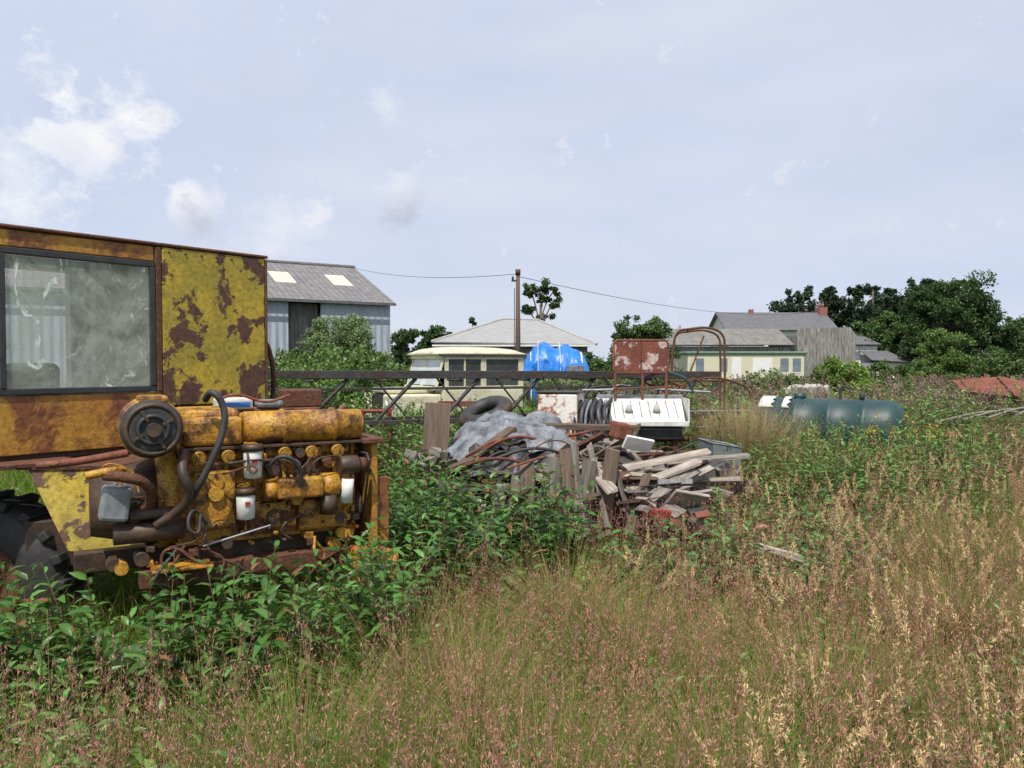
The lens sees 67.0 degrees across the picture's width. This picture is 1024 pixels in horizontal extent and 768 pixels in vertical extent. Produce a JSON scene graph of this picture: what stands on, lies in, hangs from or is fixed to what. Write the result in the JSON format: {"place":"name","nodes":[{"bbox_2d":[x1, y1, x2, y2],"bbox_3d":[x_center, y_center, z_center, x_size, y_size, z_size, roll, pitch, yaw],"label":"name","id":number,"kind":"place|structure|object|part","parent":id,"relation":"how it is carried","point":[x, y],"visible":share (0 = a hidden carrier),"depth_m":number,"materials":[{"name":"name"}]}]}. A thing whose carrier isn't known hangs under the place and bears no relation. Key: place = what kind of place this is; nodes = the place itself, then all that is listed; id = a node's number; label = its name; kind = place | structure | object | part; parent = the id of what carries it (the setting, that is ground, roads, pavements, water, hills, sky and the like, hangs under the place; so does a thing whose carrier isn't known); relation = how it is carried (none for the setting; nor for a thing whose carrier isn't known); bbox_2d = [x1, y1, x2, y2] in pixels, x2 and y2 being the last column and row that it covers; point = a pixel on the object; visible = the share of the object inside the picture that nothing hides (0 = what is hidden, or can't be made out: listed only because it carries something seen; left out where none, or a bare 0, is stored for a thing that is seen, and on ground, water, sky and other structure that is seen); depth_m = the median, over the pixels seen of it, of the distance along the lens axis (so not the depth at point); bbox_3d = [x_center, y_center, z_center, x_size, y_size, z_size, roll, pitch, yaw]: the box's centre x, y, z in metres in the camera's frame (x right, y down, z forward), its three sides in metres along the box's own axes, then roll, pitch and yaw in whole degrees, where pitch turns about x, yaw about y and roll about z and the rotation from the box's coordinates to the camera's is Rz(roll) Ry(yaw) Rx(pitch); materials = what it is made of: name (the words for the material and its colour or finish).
{"place":"outdoors","nodes":[
{"label":"outdoors","id":0,"kind":"place"},
{"bbox_2d":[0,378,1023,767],"bbox_3d":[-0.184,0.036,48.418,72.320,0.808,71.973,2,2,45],"label":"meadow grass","id":1,"kind":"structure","parent":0,"point":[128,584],"depth_m":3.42,"materials":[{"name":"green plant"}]},
{"bbox_2d":[670,326,725,435],"bbox_3d":[2.741,0.130,11.458,0.969,1.921,0.932,0,2,0],"label":"rusty hoop frame","id":2,"kind":"object","parent":1,"relation":"on","point":[692,329],"visible":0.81,"depth_m":10.99,"materials":[{"name":"metal"}]},
{"bbox_2d":[0,0,1023,363],"label":"sky","id":3,"kind":"structure","parent":0,"point":[705,155],"materials":[{"name":"blue"}]},
{"bbox_2d":[0,370,1023,767],"bbox_3d":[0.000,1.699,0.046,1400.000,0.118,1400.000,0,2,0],"label":"ground","id":4,"kind":"structure","parent":0,"point":[524,642],"depth_m":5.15,"materials":[{"name":"plant"}]},
{"bbox_2d":[0,660,275,767],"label":"willowherb weeds","id":5,"kind":"object","parent":4,"relation":"on","point":[51,712],"visible":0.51,"depth_m":2.86,"materials":[{"name":"green plant"}]},
{"bbox_2d":[0,223,399,644],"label":"abandoned loader","id":6,"kind":"object","parent":4,"relation":"on","point":[154,432],"visible":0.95,"depth_m":4.66,"materials":[{"name":"orange paint"}]},
{"bbox_2d":[5,254,395,387],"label":"corrugated barn","id":7,"kind":"structure","parent":4,"relation":"on","point":[301,296],"depth_m":42.55,"materials":[{"name":"metal"}]},
{"bbox_2d":[0,513,448,762],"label":"balsam weeds","id":8,"kind":"object","parent":4,"relation":"on","point":[377,582],"visible":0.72,"depth_m":3.56,"materials":[{"name":"green plant"}]},
{"bbox_2d":[268,340,410,408],"bbox_3d":[-5.869,0.153,19.218,7.249,2.587,7.068,0,2,0],"label":"bramble hedge","id":9,"kind":"object","parent":4,"relation":"on","point":[364,360],"visible":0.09,"depth_m":18.00,"materials":[{"name":"green plant"}]},
{"bbox_2d":[279,359,409,386],"bbox_3d":[-7.474,0.095,32.917,14.576,2.490,19.690,0,2,0],"label":"scrub","id":10,"kind":"object","parent":4,"relation":"on","point":[385,368],"depth_m":28.34,"materials":[{"name":"green plant"}]},
{"bbox_2d":[296,312,395,368],"bbox_3d":[-7.677,-1.266,35.099,3.983,4.032,4.029,1,2,34],"label":"willow bush","id":11,"kind":"object","parent":4,"relation":"on","point":[347,333],"visible":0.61,"depth_m":34.33,"materials":[{"name":"green plant"}]},
{"bbox_2d":[390,328,420,362],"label":"tree","id":12,"kind":"object","parent":4,"relation":"on","point":[402,339],"visible":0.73,"depth_m":79.26,"materials":[{"name":"green plant"}]},
{"bbox_2d":[338,401,474,456],"bbox_3d":[-1.196,0.828,9.707,1.924,1.220,0.625,0,2,-6],"label":"red machine frame","id":13,"kind":"object","parent":4,"relation":"on","point":[461,403],"visible":0.22,"depth_m":9.37,"materials":[{"name":"paint"}]},
{"bbox_2d":[402,352,411,370],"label":"hedge tree","id":14,"kind":"object","parent":4,"relation":"on","point":[408,360],"visible":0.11,"depth_m":64.83,"materials":[{"name":"green plant"}]},
{"bbox_2d":[412,325,452,351],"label":"round tree","id":15,"kind":"object","parent":4,"relation":"on","point":[432,333],"visible":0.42,"depth_m":59.09,"materials":[{"name":"green plant"}]},
{"bbox_2d":[364,347,526,438],"bbox_3d":[-1.372,0.287,15.005,2.912,2.015,1.670,-1,2,-28],"label":"cream utility vehicle","id":16,"kind":"object","parent":4,"relation":"on","point":[462,359],"visible":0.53,"depth_m":14.51,"materials":[{"name":"paint"}]},
{"bbox_2d":[324,441,597,626],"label":"balsam weeds","id":17,"kind":"object","parent":4,"relation":"on","point":[452,516],"visible":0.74,"depth_m":5.37,"materials":[{"name":"green plant"}]},
{"bbox_2d":[268,362,655,446],"bbox_3d":[-1.789,0.624,12.009,8.666,2.100,5.182,0,2,0],"label":"bramble thicket","id":18,"kind":"object","parent":4,"relation":"on","point":[292,383],"depth_m":13.45,"materials":[{"name":"green plant"}]},
{"bbox_2d":[468,317,476,326],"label":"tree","id":19,"kind":"object","parent":4,"relation":"on","point":[472,320],"visible":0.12,"depth_m":69.80,"materials":[{"name":"green plant"}]},
{"bbox_2d":[268,370,719,452],"bbox_3d":[-0.211,0.636,9.259,6.015,1.628,0.615,-1,2,-21],"label":"lattice steel gantry","id":20,"kind":"object","parent":4,"relation":"on","point":[457,376],"visible":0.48,"depth_m":8.81,"materials":[{"name":"black metal"}]},
{"bbox_2d":[670,377,754,448],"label":"metal pipe gate","id":21,"kind":"structure","parent":20,"relation":"attached to","point":[738,383],"depth_m":9.66,"materials":[{"name":"metal"}]},
{"bbox_2d":[0,461,1023,767],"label":"scattered weeds","id":22,"kind":"object","parent":4,"relation":"on","point":[274,673],"visible":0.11,"depth_m":3.42,"materials":[{"name":"green plant"}]},
{"bbox_2d":[431,318,597,385],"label":"slate roof bungalow","id":23,"kind":"object","parent":4,"relation":"on","point":[498,333],"visible":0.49,"depth_m":45.55,"materials":[{"name":"stone"}]},
{"bbox_2d":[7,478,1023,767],"bbox_3d":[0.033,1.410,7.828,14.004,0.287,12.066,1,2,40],"label":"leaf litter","id":24,"kind":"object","parent":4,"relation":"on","point":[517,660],"visible":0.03,"depth_m":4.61,"materials":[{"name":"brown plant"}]},
{"bbox_2d":[511,269,520,351],"bbox_3d":[0.165,-1.771,29.963,0.370,5.320,0.240,0,2,0],"label":"utility pole","id":25,"kind":"object","parent":4,"relation":"on","point":[517,346],"visible":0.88,"depth_m":29.87,"materials":[{"name":"brown wood"}]},
{"bbox_2d":[352,267,819,314],"bbox_3d":[7.343,-6.252,58.956,19.728,3.010,56.606,1,2,33],"label":"overhead wire","id":26,"kind":"object","parent":25,"relation":"attached to","point":[563,286],"visible":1,"depth_m":37.58,"materials":[{"name":"black metal"}]},
{"bbox_2d":[520,277,562,320],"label":"eucalyptus tree","id":27,"kind":"object","parent":4,"relation":"on","point":[529,291],"visible":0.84,"depth_m":69.72,"materials":[{"name":"green plant"}]},
{"bbox_2d":[524,340,589,402],"bbox_3d":[1.632,-0.368,28.932,2.512,2.572,2.166,0,2,0],"label":"blue tarpaulin shelter","id":28,"kind":"object","parent":4,"relation":"on","point":[543,356],"visible":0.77,"depth_m":28.10,"materials":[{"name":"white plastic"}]},
{"bbox_2d":[327,394,787,517],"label":"tall scrub weeds","id":29,"kind":"object","parent":4,"relation":"on","point":[401,444],"visible":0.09,"depth_m":9.02,"materials":[{"name":"green plant"}]},
{"bbox_2d":[404,420,754,546],"bbox_3d":[0.649,0.892,7.189,3.169,1.071,2.502,0,2,0],"label":"timber scrap pile","id":30,"kind":"object","parent":4,"relation":"on","point":[623,460],"visible":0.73,"depth_m":6.46,"materials":[{"name":"grey wood"}]},
{"bbox_2d":[420,402,450,502],"bbox_3d":[-0.700,0.639,7.021,0.287,0.955,0.046,0,2,-7],"label":"standing board","id":31,"kind":"object","parent":30,"relation":"on","point":[436,424],"visible":0.49,"depth_m":7.00,"materials":[{"name":"brown wood"}]},
{"bbox_2d":[459,396,512,425],"bbox_3d":[-0.270,0.293,8.011,0.580,0.150,0.580,-20,22,1],"label":"old tyre","id":32,"kind":"object","parent":30,"relation":"on","point":[475,411],"visible":0.73,"depth_m":8.03,"materials":[{"name":"black rubber"}]},
{"bbox_2d":[450,409,570,480],"bbox_3d":[-0.016,0.557,7.124,1.123,0.597,1.052,0,2,0],"label":"grey tarpaulin sheet","id":33,"kind":"object","parent":30,"relation":"on","point":[477,433],"visible":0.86,"depth_m":6.96,"materials":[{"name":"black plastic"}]},
{"bbox_2d":[537,390,585,439],"bbox_3d":[0.519,0.368,8.008,0.430,0.590,0.515,0,2,14],"label":"rusted fridge","id":34,"kind":"object","parent":30,"relation":"on","point":[563,406],"visible":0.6,"depth_m":7.78,"materials":[{"name":"white metal"}]},
{"bbox_3d":[0.460,0.376,7.807,0.405,0.545,0.045,0,2,14],"label":"door","id":35,"kind":"part","parent":34,"relation":"part of","materials":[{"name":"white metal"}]},
{"bbox_2d":[574,397,613,441],"bbox_3d":[0.830,0.429,7.867,0.430,0.623,0.339,0,2,0],"label":"draped rubber sheet","id":36,"kind":"object","parent":30,"relation":"on","point":[596,411],"visible":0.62,"depth_m":7.79,"materials":[{"name":"black rubber"}]},
{"bbox_2d":[697,438,741,494],"bbox_3d":[2.237,0.882,8.296,0.357,0.592,0.365,0,2,-17],"label":"galvanised bin","id":37,"kind":"object","parent":30,"relation":"on","point":[714,447],"visible":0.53,"depth_m":8.19,"materials":[{"name":"grey metal"}]},
{"bbox_2d":[582,351,610,379],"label":"hawthorn","id":38,"kind":"object","parent":4,"relation":"on","point":[595,365],"visible":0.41,"depth_m":41.31,"materials":[{"name":"green plant"}]},
{"bbox_2d":[599,314,681,381],"bbox_3d":[6.542,-1.497,40.365,3.790,4.209,3.992,0,2,-14],"label":"hawthorn tree","id":39,"kind":"object","parent":4,"relation":"on","point":[654,328],"visible":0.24,"depth_m":39.39,"materials":[{"name":"green plant"}]},
{"bbox_2d":[582,371,710,465],"bbox_3d":[1.564,0.655,8.960,1.518,1.606,0.793,0,2,3],"label":"scrap metal hopper","id":40,"kind":"object","parent":4,"relation":"on","point":[660,418],"visible":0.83,"depth_m":8.76,"materials":[{"name":"metal"}]},
{"bbox_2d":[612,339,670,451],"bbox_3d":[1.508,0.217,9.015,0.684,1.478,0.040,0,2,-3],"label":"rusted tractor panel","id":41,"kind":"object","parent":40,"relation":"on","point":[642,358],"visible":0.78,"depth_m":8.99,"materials":[{"name":"red metal"}]},
{"bbox_2d":[494,478,914,629],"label":"dock weeds","id":42,"kind":"object","parent":4,"relation":"on","point":[802,525],"visible":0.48,"depth_m":5.34,"materials":[{"name":"green plant"}]},
{"bbox_2d":[758,543,804,562],"bbox_3d":[1.720,1.076,4.930,0.289,0.099,0.046,1,2,20],"label":"fallen pale post","id":43,"kind":"object","parent":42,"relation":"on","point":[778,552],"visible":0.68,"depth_m":4.92,"materials":[{"name":"brown wood"}]},
{"bbox_2d":[390,344,1019,374],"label":"distant hedge","id":44,"kind":"object","parent":4,"relation":"on","point":[595,358],"visible":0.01,"depth_m":107.81,"materials":[{"name":"green plant"}]},
{"bbox_2d":[411,420,1023,767],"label":"golden seed grass","id":45,"kind":"structure","parent":4,"relation":"on","point":[883,727],"depth_m":3.55,"materials":[{"name":"beige plant"}]},
{"bbox_2d":[523,366,962,415],"bbox_3d":[7.387,0.344,30.719,17.722,2.233,20.313,0,2,0],"label":"scrub","id":46,"kind":"object","parent":4,"relation":"on","point":[818,377],"visible":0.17,"depth_m":23.87,"materials":[{"name":"green plant"}]},
{"bbox_2d":[679,351,807,383],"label":"static caravan","id":47,"kind":"object","parent":4,"relation":"on","point":[740,363],"visible":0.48,"depth_m":47.85,"materials":[{"name":"beige paint"}]},
{"bbox_2d":[696,358,703,370],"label":"window","id":48,"kind":"structure","parent":47,"relation":"in","point":[699,361],"depth_m":47.95,"materials":[{"name":"grey glass"}]},
{"bbox_2d":[721,358,727,371],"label":"window","id":49,"kind":"structure","parent":47,"relation":"in","point":[722,359],"depth_m":47.90,"materials":[{"name":"grey glass"}]},
{"bbox_2d":[731,357,740,378],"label":"door","id":50,"kind":"structure","parent":47,"relation":"in","point":[736,361],"depth_m":47.86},
{"bbox_2d":[753,358,771,371],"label":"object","id":51,"kind":"structure","parent":47,"relation":"in","point":[758,363],"depth_m":47.83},
{"bbox_2d":[780,358,788,371],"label":"window","id":52,"kind":"structure","parent":47,"relation":"in","point":[784,362],"depth_m":47.78,"materials":[{"name":"grey glass"}]},
{"bbox_2d":[793,358,800,371],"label":"window","id":53,"kind":"structure","parent":47,"relation":"in","point":[796,361],"depth_m":47.76,"materials":[{"name":"grey glass"}]},
{"bbox_2d":[655,327,855,381],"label":"corrugated shed","id":54,"kind":"structure","parent":4,"relation":"on","point":[818,345],"depth_m":55.78,"materials":[{"name":"metal"}]},
{"bbox_2d":[679,304,837,345],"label":"slate farmhouse","id":55,"kind":"object","parent":4,"relation":"on","point":[788,323],"visible":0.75,"depth_m":76.52,"materials":[{"name":"stone"}]},
{"bbox_2d":[662,394,863,509],"bbox_3d":[2.716,0.764,9.236,2.449,1.372,2.152,-1,2,-21],"label":"straw tussock","id":56,"kind":"object","parent":4,"relation":"on","point":[740,434],"visible":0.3,"depth_m":8.97,"materials":[{"name":"beige plant"}]},
{"bbox_2d":[766,288,804,312],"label":"conifer tree","id":57,"kind":"object","parent":4,"relation":"on","point":[776,306],"visible":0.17,"depth_m":92.28,"materials":[{"name":"green plant"}]},
{"bbox_2d":[549,375,1023,452],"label":"rosebay willowherb","id":58,"kind":"object","parent":4,"relation":"on","point":[919,411],"visible":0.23,"depth_m":15.10,"materials":[{"name":"green plant"}]},
{"bbox_2d":[782,383,830,398],"bbox_3d":[7.708,0.288,20.138,1.346,0.599,0.620,0,2,0],"label":"pale stone heap","id":59,"kind":"object","parent":58,"relation":"on","point":[813,386],"visible":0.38,"depth_m":20.05,"materials":[{"name":"stone"}]},
{"bbox_2d":[952,376,1023,396],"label":"sheets","id":60,"kind":"object","parent":58,"relation":"on","point":[982,384],"visible":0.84,"depth_m":18.97,"materials":[{"name":"red metal"}]},
{"bbox_2d":[951,377,1001,382],"bbox_3d":[12.113,-0.050,19.235,2.100,0.060,0.050,5,3,20],"label":"rib","id":61,"kind":"object","parent":60,"relation":"attached to","point":[953,378],"visible":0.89,"depth_m":19.52,"materials":[{"name":"metal"}]},
{"bbox_2d":[966,393,1023,422],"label":"weeds","id":62,"kind":"object","parent":58,"relation":"on","point":[994,396],"visible":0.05,"depth_m":19.03,"materials":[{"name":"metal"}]},
{"bbox_2d":[560,371,1023,437],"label":"pink flower spikes","id":63,"kind":"object","parent":4,"relation":"on","point":[772,392],"visible":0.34,"depth_m":18.55,"materials":[{"name":"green plant"}]},
{"bbox_2d":[790,285,815,312],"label":"conifer tree","id":64,"kind":"object","parent":4,"relation":"on","point":[804,297],"visible":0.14,"depth_m":92.18,"materials":[{"name":"green plant"}]},
{"bbox_2d":[805,292,839,322],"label":"conifer tree","id":65,"kind":"object","parent":4,"relation":"on","point":[811,306],"visible":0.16,"depth_m":91.35,"materials":[{"name":"green plant"}]},
{"bbox_2d":[754,385,906,463],"bbox_3d":[4.850,0.694,11.923,2.200,1.368,0.934,1,2,33],"label":"green oil tank","id":66,"kind":"object","parent":4,"relation":"on","point":[836,410],"visible":0.52,"depth_m":11.50,"materials":[{"name":"teal metal"}]},
{"bbox_2d":[817,285,845,327],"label":"conifer tree","id":67,"kind":"object","parent":4,"relation":"on","point":[830,291],"visible":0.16,"depth_m":92.80,"materials":[{"name":"green plant"}]},
{"bbox_2d":[815,355,885,398],"bbox_3d":[9.926,0.079,23.506,2.218,1.957,3.583,0,2,15],"label":"willow scrub","id":68,"kind":"object","parent":4,"relation":"on","point":[833,366],"visible":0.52,"depth_m":22.68,"materials":[{"name":"green plant"}]},
{"bbox_2d":[835,284,872,331],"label":"conifer tree","id":69,"kind":"object","parent":4,"relation":"on","point":[849,314],"visible":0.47,"depth_m":90.17,"materials":[{"name":"green plant"}]},
{"bbox_2d":[703,403,1023,545],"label":"tall nettles","id":70,"kind":"object","parent":4,"relation":"on","point":[816,468],"visible":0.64,"depth_m":8.11,"materials":[{"name":"green plant"}]},
{"bbox_2d":[935,407,1023,422],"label":"dead branches","id":71,"kind":"object","parent":70,"relation":"on","point":[1010,410],"visible":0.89,"depth_m":12.30,"materials":[{"name":"grey wood"}]},
{"bbox_2d":[856,346,876,365],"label":"walls","id":72,"kind":"structure","parent":4,"relation":"on","point":[865,359],"depth_m":71.83,"materials":[{"name":"white paint"}]},
{"bbox_2d":[856,351,860,359],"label":"window","id":73,"kind":"structure","parent":72,"relation":"attached to","point":[858,355],"depth_m":71.83,"materials":[{"name":"grey glass"}]},
{"bbox_2d":[856,335,880,345],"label":"roof","id":74,"kind":"structure","parent":72,"relation":"on","point":[859,340],"depth_m":72.21,"materials":[{"name":"stone"}]},
{"bbox_2d":[809,414,939,498],"bbox_3d":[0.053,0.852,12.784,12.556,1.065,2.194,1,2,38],"label":"yellow ragwort","id":75,"kind":"object","parent":4,"relation":"on","point":[874,430],"visible":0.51,"depth_m":9.27,"materials":[{"name":"green plant"}]},
{"bbox_2d":[856,283,895,351],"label":"conifer tree","id":76,"kind":"object","parent":4,"relation":"on","point":[870,309],"visible":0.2,"depth_m":89.41,"materials":[{"name":"green plant"}]},
{"bbox_2d":[862,290,894,330],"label":"conifer tree","id":77,"kind":"object","parent":4,"relation":"on","point":[864,303],"visible":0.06,"depth_m":93.16,"materials":[{"name":"green plant"}]},
{"bbox_2d":[850,309,908,362],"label":"sycamore tree","id":78,"kind":"object","parent":4,"relation":"on","point":[884,337],"visible":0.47,"depth_m":73.46,"materials":[{"name":"green plant"}]},
{"bbox_2d":[862,363,906,378],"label":"wing","id":79,"kind":"structure","parent":4,"relation":"on","point":[869,365],"depth_m":69.30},
{"bbox_2d":[860,351,910,362],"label":"wing roof","id":80,"kind":"structure","parent":79,"relation":"on","point":[888,356],"depth_m":69.98,"materials":[{"name":"stone"}]},
{"bbox_2d":[880,287,905,351],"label":"conifer tree","id":81,"kind":"object","parent":4,"relation":"on","point":[888,294],"visible":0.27,"depth_m":92.34,"materials":[{"name":"green plant"}]},
{"bbox_2d":[897,277,936,362],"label":"conifer tree","id":82,"kind":"object","parent":4,"relation":"on","point":[911,282],"visible":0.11,"depth_m":90.24,"materials":[{"name":"green plant"}]},
{"bbox_2d":[919,277,941,328],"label":"conifer tree","id":83,"kind":"object","parent":4,"relation":"on","point":[923,281],"visible":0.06,"depth_m":90.27,"materials":[{"name":"green plant"}]},
{"bbox_2d":[865,355,1023,380],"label":"distant right hedge","id":84,"kind":"object","parent":4,"relation":"on","point":[1014,368],"visible":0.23,"depth_m":59.91,"materials":[{"name":"green plant"}]},
{"bbox_2d":[905,327,991,387],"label":"round green bush","id":85,"kind":"object","parent":4,"relation":"on","point":[941,354],"visible":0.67,"depth_m":44.01,"materials":[{"name":"green plant"}]},
{"bbox_2d":[889,269,1023,373],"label":"sycamore tree","id":86,"kind":"object","parent":4,"relation":"on","point":[972,313],"visible":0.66,"depth_m":67.81,"materials":[{"name":"green plant"}]},
{"bbox_2d":[972,313,1023,378],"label":"sycamore tree","id":87,"kind":"object","parent":4,"relation":"on","point":[1019,340],"visible":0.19,"depth_m":70.04,"materials":[{"name":"green plant"}]}
]}

